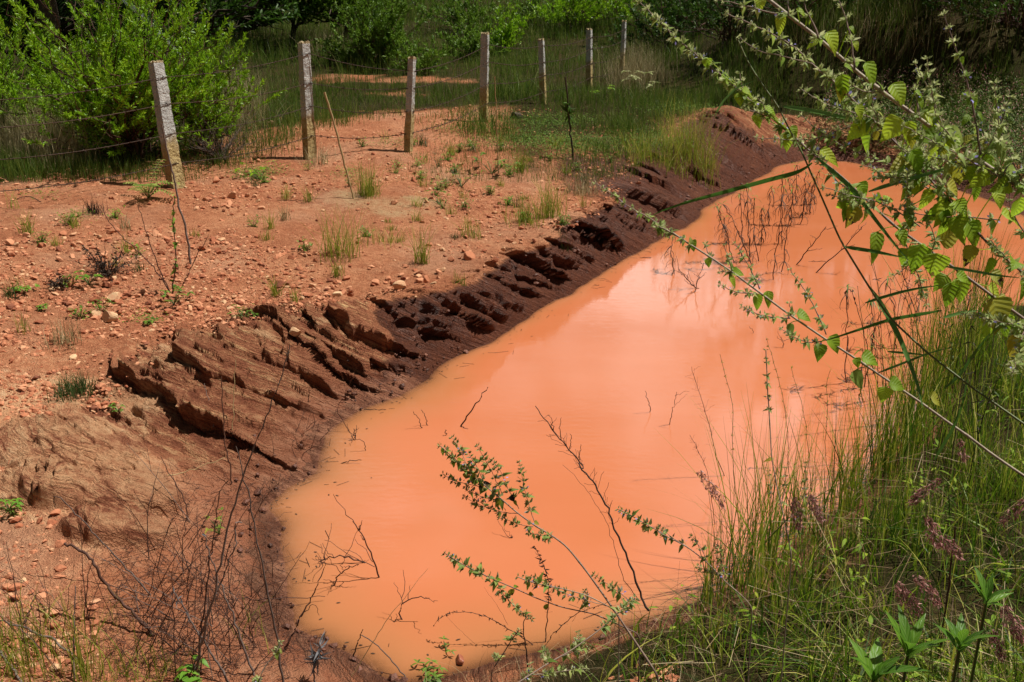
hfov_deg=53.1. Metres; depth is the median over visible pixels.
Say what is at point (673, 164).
grass tuft
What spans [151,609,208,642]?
dead stalk
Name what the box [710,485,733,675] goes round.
seed grass
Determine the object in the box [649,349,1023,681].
weeds
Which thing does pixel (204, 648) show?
dead stalk
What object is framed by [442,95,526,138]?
grass tuft
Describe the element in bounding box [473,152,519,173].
seedling
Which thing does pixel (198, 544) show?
dead stalk
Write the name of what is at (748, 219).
dead reed
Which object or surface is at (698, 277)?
twig
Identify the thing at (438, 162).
grass tuft
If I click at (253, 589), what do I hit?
dead stalk
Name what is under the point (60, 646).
dead stalk
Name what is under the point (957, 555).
seed grass
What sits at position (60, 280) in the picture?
dead bush
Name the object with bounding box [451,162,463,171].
weed
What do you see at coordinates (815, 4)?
shrub
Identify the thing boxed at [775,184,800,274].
dead reed
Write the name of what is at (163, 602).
dead stalk
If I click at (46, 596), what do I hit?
dead stalk
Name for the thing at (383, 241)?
grass tuft
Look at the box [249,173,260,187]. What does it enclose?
grass tuft
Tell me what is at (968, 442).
dry stalk
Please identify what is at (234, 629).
dead stalk
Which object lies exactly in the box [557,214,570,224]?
weed
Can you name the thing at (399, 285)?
stone
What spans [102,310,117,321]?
stone
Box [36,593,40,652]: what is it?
dead stalk
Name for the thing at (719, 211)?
dead reed
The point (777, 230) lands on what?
dead reed
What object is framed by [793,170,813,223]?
dead reed
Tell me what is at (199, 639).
dead stalk
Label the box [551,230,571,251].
grass tuft
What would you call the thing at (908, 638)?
broadleaf plant
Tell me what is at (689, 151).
grass tuft
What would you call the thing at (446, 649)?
seedling
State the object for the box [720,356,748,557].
grass stalk
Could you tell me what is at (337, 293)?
stone
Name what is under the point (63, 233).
stone
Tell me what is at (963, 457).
seed grass
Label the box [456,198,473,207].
weed
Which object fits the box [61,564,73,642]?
dead stalk
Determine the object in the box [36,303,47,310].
seedling
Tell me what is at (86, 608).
dead stalk
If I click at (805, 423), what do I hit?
grass stalk
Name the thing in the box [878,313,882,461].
dry stalk
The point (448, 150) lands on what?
grass tuft
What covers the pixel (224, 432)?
dead stalk
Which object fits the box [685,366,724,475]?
dead weed
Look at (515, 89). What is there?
grass tuft
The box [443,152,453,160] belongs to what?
weed
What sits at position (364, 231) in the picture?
weed
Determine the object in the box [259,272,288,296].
grass tuft
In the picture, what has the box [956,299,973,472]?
dry stalk
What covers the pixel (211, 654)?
dead stalk
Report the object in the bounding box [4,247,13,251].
stone
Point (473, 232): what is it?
grass tuft
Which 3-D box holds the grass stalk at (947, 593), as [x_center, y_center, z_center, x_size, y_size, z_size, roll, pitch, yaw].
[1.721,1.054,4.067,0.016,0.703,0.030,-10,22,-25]
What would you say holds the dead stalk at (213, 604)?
on the ground at (76, 456)
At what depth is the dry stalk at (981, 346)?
7.48 m
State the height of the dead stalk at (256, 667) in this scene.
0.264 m
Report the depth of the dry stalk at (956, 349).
7.04 m
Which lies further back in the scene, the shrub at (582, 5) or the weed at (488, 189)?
the shrub at (582, 5)
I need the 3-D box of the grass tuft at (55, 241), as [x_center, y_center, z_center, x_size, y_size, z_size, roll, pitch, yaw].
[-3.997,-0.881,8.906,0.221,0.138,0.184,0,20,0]
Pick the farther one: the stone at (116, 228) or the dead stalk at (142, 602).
the stone at (116, 228)
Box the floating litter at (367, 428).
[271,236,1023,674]
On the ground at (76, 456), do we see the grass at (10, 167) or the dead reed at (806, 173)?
the grass at (10, 167)
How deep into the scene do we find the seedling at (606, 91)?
17.71 m
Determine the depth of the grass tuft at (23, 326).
7.37 m
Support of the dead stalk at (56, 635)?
on the ground at (76, 456)
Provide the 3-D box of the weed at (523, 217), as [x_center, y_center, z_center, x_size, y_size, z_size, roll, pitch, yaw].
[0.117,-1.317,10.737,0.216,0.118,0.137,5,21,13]
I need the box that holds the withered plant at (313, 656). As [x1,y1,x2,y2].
[300,631,330,681]
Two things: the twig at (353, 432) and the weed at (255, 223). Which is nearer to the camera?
the twig at (353, 432)
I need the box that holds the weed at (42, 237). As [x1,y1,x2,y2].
[31,231,51,244]
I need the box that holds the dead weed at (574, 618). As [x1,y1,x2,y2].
[545,591,623,645]
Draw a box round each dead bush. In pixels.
[42,270,71,289]
[67,242,140,281]
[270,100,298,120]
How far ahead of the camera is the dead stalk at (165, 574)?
4.72 m
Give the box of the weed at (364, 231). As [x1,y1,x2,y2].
[358,225,373,235]
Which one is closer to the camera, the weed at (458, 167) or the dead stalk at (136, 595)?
the dead stalk at (136, 595)
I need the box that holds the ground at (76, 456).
[0,0,1023,681]
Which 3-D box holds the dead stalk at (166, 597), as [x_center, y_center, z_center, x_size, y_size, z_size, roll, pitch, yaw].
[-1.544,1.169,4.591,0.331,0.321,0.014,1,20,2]
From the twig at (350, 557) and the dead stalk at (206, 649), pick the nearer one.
the dead stalk at (206, 649)
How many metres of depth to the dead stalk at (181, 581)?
4.64 m
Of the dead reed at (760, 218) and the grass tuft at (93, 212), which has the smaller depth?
the grass tuft at (93, 212)
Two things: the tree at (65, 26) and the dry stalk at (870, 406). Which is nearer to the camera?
the dry stalk at (870, 406)
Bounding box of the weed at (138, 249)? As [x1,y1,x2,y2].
[129,240,144,255]
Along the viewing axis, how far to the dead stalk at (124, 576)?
4.70 m
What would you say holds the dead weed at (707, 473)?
in the water
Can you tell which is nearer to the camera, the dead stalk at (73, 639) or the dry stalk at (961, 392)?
the dead stalk at (73, 639)
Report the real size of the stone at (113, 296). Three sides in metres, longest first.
0.106 x 0.074 x 0.069 m
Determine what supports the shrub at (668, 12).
on the ground at (76, 456)
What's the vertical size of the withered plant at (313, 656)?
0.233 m
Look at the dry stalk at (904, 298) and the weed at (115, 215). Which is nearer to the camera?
the dry stalk at (904, 298)
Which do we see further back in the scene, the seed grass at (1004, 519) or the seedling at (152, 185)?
the seedling at (152, 185)
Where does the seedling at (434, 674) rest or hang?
on the ground at (76, 456)
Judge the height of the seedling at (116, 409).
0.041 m
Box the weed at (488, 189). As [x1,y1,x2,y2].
[481,185,494,194]
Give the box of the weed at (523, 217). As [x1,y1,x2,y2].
[515,211,532,220]
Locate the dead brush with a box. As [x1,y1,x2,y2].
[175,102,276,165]
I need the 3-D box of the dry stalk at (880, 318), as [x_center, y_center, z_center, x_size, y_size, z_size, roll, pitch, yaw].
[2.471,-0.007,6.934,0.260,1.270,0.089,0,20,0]
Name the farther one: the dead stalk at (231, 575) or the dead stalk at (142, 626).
the dead stalk at (231, 575)
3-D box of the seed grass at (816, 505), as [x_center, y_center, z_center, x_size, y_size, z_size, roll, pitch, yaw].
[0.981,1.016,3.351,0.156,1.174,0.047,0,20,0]
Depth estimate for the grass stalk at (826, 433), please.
5.79 m
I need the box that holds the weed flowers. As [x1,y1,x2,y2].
[825,64,1023,158]
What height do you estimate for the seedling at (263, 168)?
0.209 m
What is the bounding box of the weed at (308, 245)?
[297,236,312,250]
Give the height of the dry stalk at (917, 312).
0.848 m
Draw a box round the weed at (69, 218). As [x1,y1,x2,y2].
[58,213,81,224]
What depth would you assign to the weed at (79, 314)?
7.73 m
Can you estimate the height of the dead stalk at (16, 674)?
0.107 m
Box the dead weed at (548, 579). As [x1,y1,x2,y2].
[532,546,552,641]
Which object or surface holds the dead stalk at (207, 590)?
on the ground at (76, 456)
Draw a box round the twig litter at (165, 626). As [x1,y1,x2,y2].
[63,462,323,681]
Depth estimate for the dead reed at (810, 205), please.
13.27 m
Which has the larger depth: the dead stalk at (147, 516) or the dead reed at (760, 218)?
the dead reed at (760, 218)
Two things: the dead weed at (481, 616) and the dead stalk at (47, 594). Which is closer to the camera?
the dead stalk at (47, 594)
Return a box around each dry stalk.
[857,286,873,501]
[868,262,884,382]
[869,257,895,371]
[869,277,877,401]
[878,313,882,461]
[889,244,912,398]
[891,272,912,364]
[904,279,933,376]
[907,287,927,346]
[909,327,995,452]
[926,281,934,454]
[926,305,956,504]
[937,308,954,407]
[939,300,966,411]
[940,349,985,445]
[948,236,987,412]
[948,268,978,478]
[949,372,984,505]
[955,328,970,465]
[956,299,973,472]
[964,288,984,474]
[968,334,1023,500]
[974,261,1023,385]
[988,268,1005,418]
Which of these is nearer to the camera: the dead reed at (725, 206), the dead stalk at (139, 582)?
the dead stalk at (139, 582)
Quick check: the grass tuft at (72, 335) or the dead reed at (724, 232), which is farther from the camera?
the dead reed at (724, 232)
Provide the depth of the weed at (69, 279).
8.17 m
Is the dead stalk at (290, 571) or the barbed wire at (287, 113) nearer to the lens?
the dead stalk at (290, 571)
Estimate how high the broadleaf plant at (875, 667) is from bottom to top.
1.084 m
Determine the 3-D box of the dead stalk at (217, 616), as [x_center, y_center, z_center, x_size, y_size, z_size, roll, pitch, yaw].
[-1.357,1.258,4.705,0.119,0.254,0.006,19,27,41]
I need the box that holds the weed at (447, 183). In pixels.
[442,179,453,187]
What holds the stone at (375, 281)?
on the ground at (76, 456)
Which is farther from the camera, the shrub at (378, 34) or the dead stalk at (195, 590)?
the shrub at (378, 34)
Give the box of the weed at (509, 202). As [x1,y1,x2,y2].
[498,195,513,204]
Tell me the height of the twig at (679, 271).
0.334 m
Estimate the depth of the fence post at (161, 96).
11.15 m
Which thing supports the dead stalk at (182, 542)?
on the ground at (76, 456)
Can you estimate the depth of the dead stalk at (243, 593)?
4.87 m
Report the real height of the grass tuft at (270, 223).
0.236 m
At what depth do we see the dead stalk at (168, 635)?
4.56 m
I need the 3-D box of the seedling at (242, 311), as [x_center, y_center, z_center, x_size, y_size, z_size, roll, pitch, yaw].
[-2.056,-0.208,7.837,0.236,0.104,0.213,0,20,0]
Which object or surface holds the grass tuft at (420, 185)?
on the ground at (76, 456)
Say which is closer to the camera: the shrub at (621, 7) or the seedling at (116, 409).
the seedling at (116, 409)
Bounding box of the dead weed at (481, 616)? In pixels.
[433,587,532,644]
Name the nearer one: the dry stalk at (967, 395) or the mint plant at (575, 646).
the mint plant at (575, 646)
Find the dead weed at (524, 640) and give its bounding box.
[515,609,527,666]
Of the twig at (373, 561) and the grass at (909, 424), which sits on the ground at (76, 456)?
the grass at (909, 424)
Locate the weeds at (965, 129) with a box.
[816,63,1023,180]
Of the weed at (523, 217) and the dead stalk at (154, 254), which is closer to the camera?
the dead stalk at (154, 254)
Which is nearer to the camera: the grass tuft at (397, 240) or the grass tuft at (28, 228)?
the grass tuft at (28, 228)
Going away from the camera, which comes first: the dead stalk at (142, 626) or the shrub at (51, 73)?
the dead stalk at (142, 626)
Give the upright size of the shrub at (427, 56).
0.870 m
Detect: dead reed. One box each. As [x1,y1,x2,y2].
[661,236,680,274]
[710,206,735,261]
[714,215,733,244]
[717,201,756,263]
[731,190,751,256]
[738,183,754,263]
[745,195,764,260]
[754,206,770,243]
[761,187,778,225]
[766,185,791,279]
[770,171,791,244]
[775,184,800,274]
[783,177,798,226]
[789,161,804,204]
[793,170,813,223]
[798,181,816,216]
[802,173,823,214]
[807,169,823,204]
[836,284,856,383]
[849,345,874,406]
[858,298,884,386]
[861,305,892,372]
[878,272,901,348]
[885,240,917,321]
[905,274,927,355]
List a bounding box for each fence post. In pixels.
[148,60,185,188]
[297,40,316,159]
[404,55,415,151]
[479,32,488,121]
[538,38,546,103]
[585,28,592,88]
[619,20,626,78]
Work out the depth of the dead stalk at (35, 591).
4.48 m
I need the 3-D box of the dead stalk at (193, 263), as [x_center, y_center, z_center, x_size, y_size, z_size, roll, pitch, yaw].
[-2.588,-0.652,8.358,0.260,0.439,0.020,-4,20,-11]
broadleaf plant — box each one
[848,637,928,681]
[884,605,948,681]
[934,613,998,681]
[968,566,1014,681]
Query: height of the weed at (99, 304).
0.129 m
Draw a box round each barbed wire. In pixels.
[0,29,626,101]
[0,39,626,127]
[0,54,623,159]
[0,66,624,192]
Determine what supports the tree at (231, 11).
on the ground at (76, 456)
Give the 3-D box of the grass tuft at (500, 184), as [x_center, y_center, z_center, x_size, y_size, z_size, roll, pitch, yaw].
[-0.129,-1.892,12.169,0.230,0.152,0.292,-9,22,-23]
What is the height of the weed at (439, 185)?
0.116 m
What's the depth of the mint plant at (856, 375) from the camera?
2.52 m
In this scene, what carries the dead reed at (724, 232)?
in the water
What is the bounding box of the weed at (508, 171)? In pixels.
[503,167,516,175]
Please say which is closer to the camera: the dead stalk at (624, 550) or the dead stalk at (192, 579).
the dead stalk at (624, 550)
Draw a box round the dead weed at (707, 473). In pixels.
[689,436,714,523]
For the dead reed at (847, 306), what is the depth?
7.71 m
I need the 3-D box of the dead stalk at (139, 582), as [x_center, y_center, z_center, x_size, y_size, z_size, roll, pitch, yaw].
[-1.941,0.969,4.843,0.464,0.472,0.018,5,21,13]
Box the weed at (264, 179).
[258,171,270,182]
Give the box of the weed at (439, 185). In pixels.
[433,181,445,189]
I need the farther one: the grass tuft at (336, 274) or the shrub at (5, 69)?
the shrub at (5, 69)
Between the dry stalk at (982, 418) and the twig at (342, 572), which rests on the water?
the twig at (342, 572)
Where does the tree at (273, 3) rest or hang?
on the ground at (76, 456)
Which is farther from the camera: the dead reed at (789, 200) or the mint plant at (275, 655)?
the dead reed at (789, 200)
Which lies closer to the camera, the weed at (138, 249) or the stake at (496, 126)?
the weed at (138, 249)
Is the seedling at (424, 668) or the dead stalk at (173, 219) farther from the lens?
the dead stalk at (173, 219)
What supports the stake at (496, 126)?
on the ground at (76, 456)
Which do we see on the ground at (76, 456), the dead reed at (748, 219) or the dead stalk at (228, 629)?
the dead stalk at (228, 629)
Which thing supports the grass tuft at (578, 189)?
on the ground at (76, 456)
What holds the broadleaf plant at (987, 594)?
on the ground at (76, 456)
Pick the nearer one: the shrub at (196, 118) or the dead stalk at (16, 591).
the dead stalk at (16, 591)
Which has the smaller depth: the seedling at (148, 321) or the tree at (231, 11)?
the seedling at (148, 321)
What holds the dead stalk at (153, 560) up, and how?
on the ground at (76, 456)
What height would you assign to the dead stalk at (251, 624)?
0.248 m
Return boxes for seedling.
[0,498,23,511]
[7,283,39,292]
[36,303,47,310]
[73,270,102,284]
[107,402,125,411]
[123,159,179,197]
[143,316,157,324]
[159,286,194,303]
[174,655,208,681]
[205,507,224,533]
[227,304,258,318]
[235,160,277,179]
[410,658,446,673]
[423,190,449,203]
[423,671,443,681]
[440,636,456,654]
[441,158,485,186]
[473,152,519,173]
[592,85,614,98]
[621,70,659,91]
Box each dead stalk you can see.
[0,562,82,634]
[0,620,77,659]
[0,650,21,681]
[1,615,62,677]
[3,545,27,633]
[6,542,27,660]
[15,629,77,663]
[19,619,61,680]
[22,595,35,623]
[30,564,48,622]
[35,551,50,628]
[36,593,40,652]
[37,617,61,663]
[53,496,150,594]
[58,604,75,677]
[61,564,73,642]
[63,543,153,636]
[68,521,112,619]
[73,585,75,681]
[80,503,97,619]
[80,586,91,631]
[84,536,102,634]
[88,551,179,603]
[89,560,112,615]
[95,598,170,646]
[100,205,168,290]
[104,543,140,604]
[105,489,155,549]
[110,584,172,619]
[121,558,211,625]
[123,534,161,571]
[127,443,189,520]
[127,508,166,605]
[127,580,139,612]
[133,618,197,652]
[137,572,200,628]
[137,602,143,647]
[137,631,166,652]
[138,207,169,291]
[142,569,211,617]
[143,589,204,681]
[144,613,188,656]
[145,611,166,653]
[146,538,187,611]
[147,464,159,558]
[147,552,157,598]
[151,539,227,595]
[151,573,199,646]
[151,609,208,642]
[154,575,180,612]
[157,514,184,565]
[160,456,187,517]
[161,123,191,263]
[161,568,256,647]
[164,524,230,595]
[164,539,204,629]
[168,196,179,293]
[168,457,224,475]
[169,501,241,574]
[170,587,228,681]
[171,560,186,681]
[174,520,188,571]
[178,515,206,557]
[181,234,208,287]
[182,508,192,570]
[182,555,203,603]
[182,568,188,633]
[183,514,202,590]
[184,512,219,536]
[187,498,215,548]
[187,617,230,676]
[188,488,222,579]
[191,625,199,675]
[193,345,290,676]
[193,521,241,669]
[194,561,207,616]
[194,576,233,606]
[195,557,212,623]
[195,587,240,642]
[200,481,227,639]
[200,539,220,597]
[201,623,216,674]
[202,534,254,674]
[206,546,232,600]
[207,572,218,659]
[207,586,224,639]
[207,603,212,679]
[216,610,240,648]
[217,595,230,662]
[221,376,232,482]
[221,582,264,659]
[224,487,263,566]
[225,583,264,635]
[227,527,235,614]
[232,360,235,429]
[236,447,284,681]
[238,596,324,600]
[240,561,268,614]
[241,571,251,618]
[242,598,253,649]
[246,652,270,681]
[247,596,254,643]
[253,527,266,594]
[254,469,283,517]
[271,541,309,599]
[271,577,277,621]
[283,564,325,651]
[337,347,365,431]
[535,406,649,610]
[563,465,639,600]
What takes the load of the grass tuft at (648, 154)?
on the ground at (76, 456)
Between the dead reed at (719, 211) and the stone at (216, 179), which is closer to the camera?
the dead reed at (719, 211)
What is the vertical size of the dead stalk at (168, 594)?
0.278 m
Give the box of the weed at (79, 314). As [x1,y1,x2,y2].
[67,301,93,318]
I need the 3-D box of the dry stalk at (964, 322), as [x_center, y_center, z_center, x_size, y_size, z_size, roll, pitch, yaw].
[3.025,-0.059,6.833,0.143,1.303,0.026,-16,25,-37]
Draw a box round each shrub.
[0,0,57,143]
[0,0,286,161]
[8,22,92,128]
[152,12,247,157]
[294,34,384,67]
[323,0,431,68]
[381,34,452,74]
[412,0,526,30]
[435,13,505,58]
[487,2,535,50]
[497,0,574,25]
[521,0,636,29]
[580,0,664,24]
[585,0,717,50]
[629,0,784,41]
[718,0,898,19]
[856,0,991,12]
[930,0,1023,28]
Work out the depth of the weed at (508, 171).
12.73 m
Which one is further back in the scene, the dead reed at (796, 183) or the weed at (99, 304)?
the dead reed at (796, 183)
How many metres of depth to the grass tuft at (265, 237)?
9.57 m
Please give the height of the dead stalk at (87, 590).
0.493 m
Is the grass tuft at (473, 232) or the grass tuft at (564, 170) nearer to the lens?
the grass tuft at (473, 232)
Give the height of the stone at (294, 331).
0.072 m
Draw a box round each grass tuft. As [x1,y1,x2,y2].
[0,271,25,298]
[4,187,19,208]
[6,208,37,234]
[7,307,30,334]
[36,312,81,352]
[42,235,63,246]
[43,367,102,402]
[61,212,83,228]
[81,195,107,215]
[115,208,138,229]
[115,228,138,253]
[128,259,146,271]
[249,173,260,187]
[258,226,276,240]
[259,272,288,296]
[262,206,281,229]
[273,205,290,220]
[280,183,301,199]
[289,285,301,302]
[296,140,330,166]
[298,182,320,202]
[305,203,379,262]
[330,254,345,277]
[353,157,398,198]
[360,223,405,249]
[391,231,411,242]
[401,220,441,263]
[404,194,426,207]
[405,209,424,221]
[414,130,429,146]
[416,174,426,186]
[431,155,443,167]
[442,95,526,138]
[442,143,458,155]
[444,203,456,214]
[450,269,464,285]
[452,213,481,239]
[457,184,474,198]
[473,54,560,103]
[489,191,552,228]
[495,176,504,186]
[500,194,524,207]
[503,147,530,173]
[526,169,574,221]
[542,134,564,145]
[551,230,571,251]
[552,168,602,196]
[561,157,588,174]
[577,191,592,206]
[608,117,672,174]
[628,155,643,166]
[644,85,758,191]
[645,138,694,183]
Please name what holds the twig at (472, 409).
in the water
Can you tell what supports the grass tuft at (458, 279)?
on the ground at (76, 456)
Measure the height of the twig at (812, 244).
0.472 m
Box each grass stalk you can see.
[349,571,425,681]
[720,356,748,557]
[766,339,790,483]
[791,366,813,522]
[824,372,835,514]
[852,512,885,658]
[935,527,955,673]
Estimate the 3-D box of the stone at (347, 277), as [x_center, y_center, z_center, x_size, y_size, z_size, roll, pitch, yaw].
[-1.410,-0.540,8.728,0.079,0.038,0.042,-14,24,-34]
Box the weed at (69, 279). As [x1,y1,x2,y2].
[62,274,79,287]
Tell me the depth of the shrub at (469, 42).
24.19 m
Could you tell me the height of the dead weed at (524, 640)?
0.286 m
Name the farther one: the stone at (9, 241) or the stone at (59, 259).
the stone at (9, 241)
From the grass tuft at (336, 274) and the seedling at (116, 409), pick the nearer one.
the seedling at (116, 409)
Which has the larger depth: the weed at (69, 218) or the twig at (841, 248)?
the twig at (841, 248)
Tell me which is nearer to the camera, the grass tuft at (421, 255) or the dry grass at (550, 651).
the dry grass at (550, 651)
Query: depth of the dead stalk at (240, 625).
4.52 m
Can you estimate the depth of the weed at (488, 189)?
11.87 m
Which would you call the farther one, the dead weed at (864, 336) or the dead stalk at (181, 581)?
the dead weed at (864, 336)
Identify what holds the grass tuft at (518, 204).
on the ground at (76, 456)
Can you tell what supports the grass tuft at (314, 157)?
on the ground at (76, 456)
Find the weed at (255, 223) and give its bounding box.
[247,214,259,226]
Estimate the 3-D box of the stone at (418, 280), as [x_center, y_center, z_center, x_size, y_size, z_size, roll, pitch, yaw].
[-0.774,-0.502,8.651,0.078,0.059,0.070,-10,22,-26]
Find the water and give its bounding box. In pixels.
[275,160,1023,676]
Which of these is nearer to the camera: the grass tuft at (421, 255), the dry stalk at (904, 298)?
the dry stalk at (904, 298)
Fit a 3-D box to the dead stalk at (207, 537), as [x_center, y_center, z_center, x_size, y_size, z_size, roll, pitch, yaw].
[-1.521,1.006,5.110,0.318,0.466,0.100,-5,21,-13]
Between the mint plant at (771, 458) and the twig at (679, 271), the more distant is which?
the twig at (679, 271)
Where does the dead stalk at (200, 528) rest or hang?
on the ground at (76, 456)
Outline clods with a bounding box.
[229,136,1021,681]
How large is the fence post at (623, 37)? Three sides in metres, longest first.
1.247 x 0.098 x 0.094 m
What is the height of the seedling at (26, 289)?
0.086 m
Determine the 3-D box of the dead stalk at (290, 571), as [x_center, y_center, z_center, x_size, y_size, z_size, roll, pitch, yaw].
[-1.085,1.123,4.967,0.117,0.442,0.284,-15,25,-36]
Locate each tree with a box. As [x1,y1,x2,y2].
[0,0,195,89]
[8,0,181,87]
[60,0,302,59]
[185,0,315,44]
[265,0,419,39]
[289,0,323,44]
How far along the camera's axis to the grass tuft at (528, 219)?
10.63 m
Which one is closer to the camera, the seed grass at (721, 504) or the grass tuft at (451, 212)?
the seed grass at (721, 504)
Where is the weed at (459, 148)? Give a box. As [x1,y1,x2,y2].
[452,142,464,151]
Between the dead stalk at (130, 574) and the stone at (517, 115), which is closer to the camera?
the dead stalk at (130, 574)
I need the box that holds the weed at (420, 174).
[416,170,426,178]
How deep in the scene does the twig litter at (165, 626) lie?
4.79 m
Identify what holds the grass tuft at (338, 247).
on the ground at (76, 456)
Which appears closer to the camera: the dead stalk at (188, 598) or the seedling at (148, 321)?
the dead stalk at (188, 598)
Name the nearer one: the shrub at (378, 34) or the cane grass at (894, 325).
the cane grass at (894, 325)
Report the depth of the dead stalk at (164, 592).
4.68 m
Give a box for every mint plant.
[251,639,283,681]
[437,434,658,681]
[441,550,639,681]
[491,628,522,681]
[515,570,640,681]
[519,593,639,681]
[592,181,1023,476]
[615,505,752,681]
[631,0,1023,377]
[715,0,1023,216]
[723,9,1023,302]
[762,348,808,681]
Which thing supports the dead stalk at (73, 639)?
on the ground at (76, 456)
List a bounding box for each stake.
[323,92,353,198]
[494,76,498,173]
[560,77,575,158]
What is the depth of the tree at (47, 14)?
14.86 m
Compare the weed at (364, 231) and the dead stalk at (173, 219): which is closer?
the dead stalk at (173, 219)
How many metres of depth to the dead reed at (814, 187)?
13.78 m
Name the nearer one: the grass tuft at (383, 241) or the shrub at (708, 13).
the grass tuft at (383, 241)
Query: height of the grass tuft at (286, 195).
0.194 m
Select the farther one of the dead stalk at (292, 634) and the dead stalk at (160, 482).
the dead stalk at (160, 482)
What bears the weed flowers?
on the ground at (76, 456)
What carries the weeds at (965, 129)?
on the ground at (76, 456)
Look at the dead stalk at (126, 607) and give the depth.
4.61 m
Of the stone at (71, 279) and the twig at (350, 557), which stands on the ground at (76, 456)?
the stone at (71, 279)
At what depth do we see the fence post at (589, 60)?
19.00 m
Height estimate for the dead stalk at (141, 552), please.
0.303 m
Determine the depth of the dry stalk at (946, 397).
5.46 m
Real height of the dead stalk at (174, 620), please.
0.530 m
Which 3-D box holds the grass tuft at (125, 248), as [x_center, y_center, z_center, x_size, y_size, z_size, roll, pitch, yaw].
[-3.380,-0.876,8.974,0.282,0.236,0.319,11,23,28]
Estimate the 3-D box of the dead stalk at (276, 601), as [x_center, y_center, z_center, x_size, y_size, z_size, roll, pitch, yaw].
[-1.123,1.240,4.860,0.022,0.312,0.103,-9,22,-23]
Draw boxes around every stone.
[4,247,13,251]
[5,239,14,244]
[6,304,15,309]
[56,256,62,261]
[59,230,66,235]
[65,304,77,311]
[67,277,75,286]
[89,310,101,316]
[102,281,111,286]
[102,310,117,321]
[107,292,119,300]
[111,226,119,231]
[213,176,219,182]
[228,191,235,198]
[274,280,284,288]
[289,327,300,335]
[332,291,341,296]
[343,275,350,279]
[371,279,378,284]
[392,280,405,289]
[415,278,423,282]
[423,275,428,282]
[456,654,463,664]
[463,251,474,260]
[511,112,522,117]
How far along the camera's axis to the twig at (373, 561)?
5.32 m
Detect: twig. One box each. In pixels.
[313,523,364,565]
[324,553,367,584]
[333,494,379,577]
[347,425,358,439]
[361,635,405,676]
[395,571,434,619]
[460,387,487,426]
[669,391,688,423]
[673,256,698,288]
[694,263,706,291]
[796,227,830,264]
[815,222,866,272]
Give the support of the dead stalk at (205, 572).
on the ground at (76, 456)
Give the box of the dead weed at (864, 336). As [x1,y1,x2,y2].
[844,289,899,458]
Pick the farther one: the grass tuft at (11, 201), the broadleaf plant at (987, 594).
the grass tuft at (11, 201)
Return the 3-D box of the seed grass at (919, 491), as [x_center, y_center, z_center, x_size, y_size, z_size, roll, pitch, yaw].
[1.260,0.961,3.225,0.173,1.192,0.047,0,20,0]
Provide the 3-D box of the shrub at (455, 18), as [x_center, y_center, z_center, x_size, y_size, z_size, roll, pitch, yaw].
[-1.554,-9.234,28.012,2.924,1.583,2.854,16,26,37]
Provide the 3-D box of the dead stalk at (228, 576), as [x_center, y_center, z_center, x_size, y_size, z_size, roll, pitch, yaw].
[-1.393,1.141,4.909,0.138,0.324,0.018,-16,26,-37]
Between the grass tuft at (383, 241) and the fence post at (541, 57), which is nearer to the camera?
the grass tuft at (383, 241)
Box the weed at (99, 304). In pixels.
[90,297,115,311]
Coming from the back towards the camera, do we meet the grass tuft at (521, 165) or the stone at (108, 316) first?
the grass tuft at (521, 165)
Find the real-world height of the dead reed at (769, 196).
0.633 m
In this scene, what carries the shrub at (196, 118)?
on the ground at (76, 456)
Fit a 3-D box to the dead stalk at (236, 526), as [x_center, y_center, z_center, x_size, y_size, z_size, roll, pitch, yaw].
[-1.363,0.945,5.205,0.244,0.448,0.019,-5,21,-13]
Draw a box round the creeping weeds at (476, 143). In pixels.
[0,97,734,516]
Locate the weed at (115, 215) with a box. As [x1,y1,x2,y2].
[106,205,124,218]
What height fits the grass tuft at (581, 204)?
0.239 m
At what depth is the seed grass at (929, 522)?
2.80 m
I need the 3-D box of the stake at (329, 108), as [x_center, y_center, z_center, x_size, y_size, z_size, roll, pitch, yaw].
[-1.847,-2.082,10.944,0.278,1.129,0.034,4,20,11]
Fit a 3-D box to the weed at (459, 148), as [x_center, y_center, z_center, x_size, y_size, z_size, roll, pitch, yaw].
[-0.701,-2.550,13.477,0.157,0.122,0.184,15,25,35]
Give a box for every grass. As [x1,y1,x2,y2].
[0,0,1023,183]
[0,572,272,681]
[397,596,745,681]
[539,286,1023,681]
[553,209,1023,681]
[648,38,1023,459]
[696,470,722,676]
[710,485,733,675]
[790,497,809,681]
[806,493,826,681]
[894,581,923,681]
[906,478,940,681]
[913,575,942,681]
[924,515,945,681]
[941,535,964,681]
[956,439,970,681]
[987,629,1006,681]
[997,499,1023,676]
[1000,605,1023,681]
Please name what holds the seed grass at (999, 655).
on the ground at (76, 456)
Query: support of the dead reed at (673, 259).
in the water
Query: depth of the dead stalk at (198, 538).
5.04 m
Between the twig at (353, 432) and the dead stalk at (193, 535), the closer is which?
the dead stalk at (193, 535)
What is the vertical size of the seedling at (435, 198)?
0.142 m
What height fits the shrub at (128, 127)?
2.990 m

